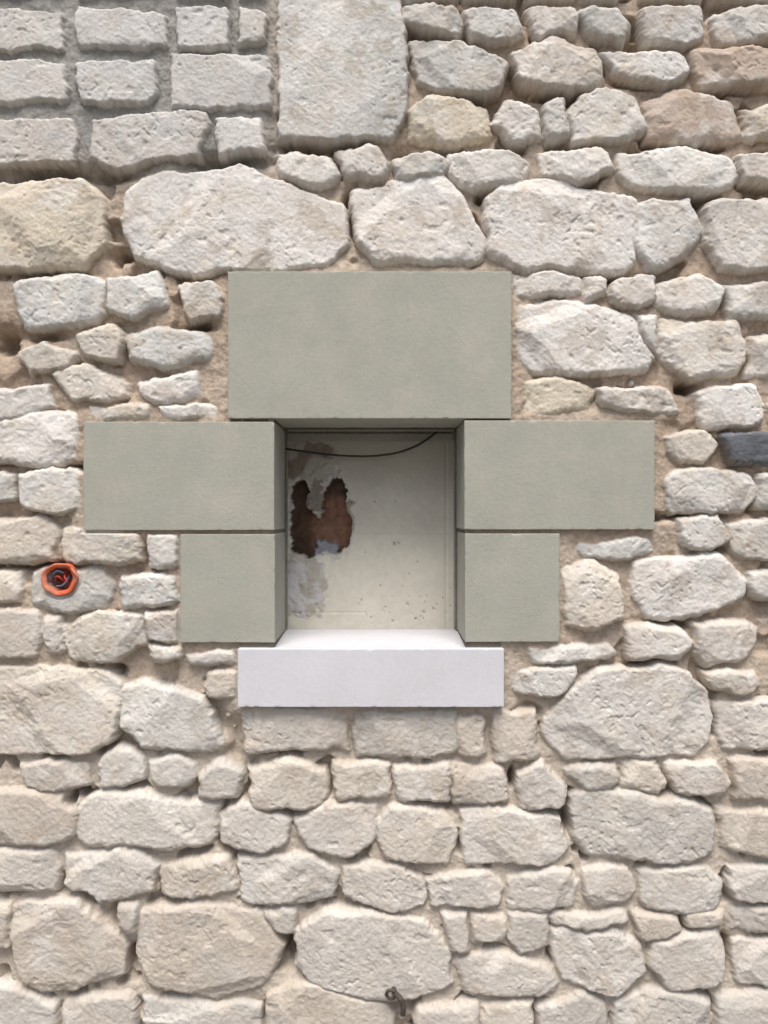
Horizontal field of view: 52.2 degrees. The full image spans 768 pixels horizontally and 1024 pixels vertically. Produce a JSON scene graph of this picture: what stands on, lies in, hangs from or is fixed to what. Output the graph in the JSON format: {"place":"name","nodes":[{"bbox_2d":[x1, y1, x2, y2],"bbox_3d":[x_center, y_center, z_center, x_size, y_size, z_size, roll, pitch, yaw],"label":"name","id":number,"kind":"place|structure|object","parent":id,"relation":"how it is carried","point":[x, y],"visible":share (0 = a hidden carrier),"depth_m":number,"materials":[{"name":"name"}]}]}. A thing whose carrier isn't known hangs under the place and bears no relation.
{"place":"outdoors","nodes":[
{"label":"outdoors","id":0,"kind":"place"},
{"label":"ground","id":1,"kind":"structure","parent":0,"visible":0},
{"bbox_2d":[0,0,767,1023],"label":"stone wall","id":2,"kind":"structure","parent":1,"relation":"on","point":[574,830],"depth_m":2.41,"materials":[{"name":"stone"}]},
{"bbox_2d":[41,563,78,595],"bbox_3d":[-0.992,0.208,2.432,0.118,0.102,0.089,0,0,0],"label":"conduit pipe","id":3,"kind":"object","parent":2,"relation":"attached to","point":[67,578],"visible":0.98,"depth_m":2.40,"materials":[{"name":"orange plastic"}]},
{"bbox_2d":[83,422,284,529],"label":"jamb block","id":4,"kind":"structure","parent":2,"relation":"on","point":[183,475],"depth_m":2.40,"materials":[{"name":"stone"}]},
{"bbox_2d":[231,419,283,429],"bbox_3d":[-0.405,-0.281,2.537,0.134,0.012,0.248,0,0,0],"label":"bed joint","id":5,"kind":"object","parent":4,"relation":"on","point":[255,420],"visible":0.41,"depth_m":2.41,"materials":[{"name":"beige concrete"}]},
{"bbox_2d":[180,532,285,642],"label":"jamb block","id":6,"kind":"structure","parent":2,"relation":"on","point":[232,587],"depth_m":2.40,"materials":[{"name":"stone"}]},
{"bbox_2d":[274,528,284,533],"bbox_3d":[-0.467,0.061,2.537,0.259,0.015,0.247,0,0,0],"label":"joint","id":7,"kind":"object","parent":6,"relation":"on","point":[279,531],"visible":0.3,"depth_m":2.53,"materials":[{"name":"beige concrete"}]},
{"bbox_2d":[228,271,510,427],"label":"lintel","id":8,"kind":"structure","parent":2,"relation":"attached to","point":[372,349],"depth_m":2.40,"materials":[{"name":"stone"}]},
{"bbox_2d":[275,629,464,647],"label":"sill","id":9,"kind":"structure","parent":2,"relation":"on","point":[311,638],"depth_m":2.54,"materials":[{"name":"white stone"}]},
{"bbox_2d":[286,429,454,629],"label":"plastered back wall","id":10,"kind":"structure","parent":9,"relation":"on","point":[370,543],"depth_m":2.69,"materials":[{"name":"paint"}]},
{"bbox_2d":[284,428,285,630],"bbox_3d":[-0.351,0.062,2.711,0.033,0.740,0.098,0,0,0],"label":"reveal","id":11,"kind":"object","parent":10,"relation":"attached to","point":[285,524],"visible":0.2,"depth_m":2.67,"materials":[{"name":"grey stone"}]},
{"bbox_2d":[286,431,287,626],"bbox_3d":[-0.332,0.057,2.684,0.007,0.670,0.011,0,0,0],"label":"stile","id":12,"kind":"object","parent":10,"relation":"attached to","point":[286,529],"visible":1,"depth_m":2.68,"materials":[{"name":"brown wood"}]},
{"bbox_2d":[286,432,437,456],"bbox_3d":[-0.070,-0.238,2.665,0.538,0.106,0.028,0,0,-1],"label":"electrical cable","id":13,"kind":"object","parent":10,"relation":"attached to","point":[387,454],"visible":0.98,"depth_m":2.66,"materials":[{"name":"black rubber"}]},
{"bbox_2d":[285,427,455,428],"bbox_3d":[-0.045,-0.306,2.712,0.646,0.044,0.098,0,0,0],"label":"window frame","id":14,"kind":"object","parent":10,"relation":"on","point":[373,428],"visible":0.14,"depth_m":2.67,"materials":[{"name":"brown wood"}]},
{"bbox_2d":[288,429,453,431],"bbox_3d":[-0.045,-0.279,2.669,0.566,0.009,0.011,0,0,0],"label":"head rail","id":15,"kind":"object","parent":14,"relation":"attached to","point":[373,430],"visible":1,"depth_m":2.66,"materials":[{"name":"brown wood"}]},
{"bbox_2d":[288,433,453,440],"bbox_3d":[-0.045,-0.256,2.681,0.566,0.024,0.016,0,0,0],"label":"head rail","id":16,"kind":"object","parent":10,"relation":"attached to","point":[365,437],"visible":1,"depth_m":2.67,"materials":[{"name":"brown wood"}]},
{"bbox_2d":[455,427,457,630],"bbox_3d":[0.262,0.062,2.711,0.033,0.740,0.098,0,0,0],"label":"reveal","id":17,"kind":"object","parent":10,"relation":"attached to","point":[456,629],"visible":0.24,"depth_m":2.66,"materials":[{"name":"grey stone"}]},
{"bbox_2d":[454,431,455,626],"bbox_3d":[0.242,0.057,2.684,0.007,0.670,0.011,0,0,0],"label":"stile","id":18,"kind":"object","parent":9,"relation":"on","point":[454,528],"visible":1,"depth_m":2.68,"materials":[{"name":"brown wood"}]},
{"bbox_2d":[238,647,503,706],"bbox_3d":[-0.040,0.504,2.397,0.808,0.176,0.038,0,0,0],"label":"window sill","id":19,"kind":"structure","parent":2,"relation":"attached to","point":[372,677],"depth_m":2.38,"materials":[{"name":"white stone"}]},
{"bbox_2d":[240,631,284,647],"bbox_3d":[-0.390,0.409,2.544,0.108,0.021,0.273,0,0,0],"label":"sill joint","id":20,"kind":"object","parent":19,"relation":"on","point":[258,644],"visible":0.3,"depth_m":2.41,"materials":[{"name":"beige concrete"}]},
{"bbox_2d":[458,631,500,647],"bbox_3d":[0.305,0.408,2.544,0.110,0.023,0.272,0,0,0],"label":"sill joint","id":21,"kind":"object","parent":19,"relation":"on","point":[482,644],"visible":0.41,"depth_m":2.41,"materials":[{"name":"beige concrete"}]},
{"bbox_2d":[385,986,405,1016],"bbox_3d":[0.028,1.480,2.396,0.056,0.070,0.106,0,0,-16],"label":"wall hook","id":22,"kind":"object","parent":2,"relation":"attached to","point":[397,995],"depth_m":2.36,"materials":[{"name":"metal"}]},
{"bbox_2d":[457,532,559,641],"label":"jamb block","id":23,"kind":"structure","parent":2,"relation":"on","point":[508,587],"depth_m":2.40,"materials":[{"name":"stone"}]},
{"bbox_2d":[456,421,654,529],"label":"jamb block","id":24,"kind":"structure","parent":2,"relation":"attached to","point":[555,475],"depth_m":2.40,"materials":[{"name":"stone"}]},
{"bbox_2d":[466,419,508,420],"bbox_3d":[0.318,-0.283,2.537,0.132,0.009,0.247,0,0,0],"label":"bed joint","id":25,"kind":"object","parent":24,"relation":"on","point":[487,419],"visible":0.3,"depth_m":2.41,"materials":[{"name":"beige concrete"}]}
]}

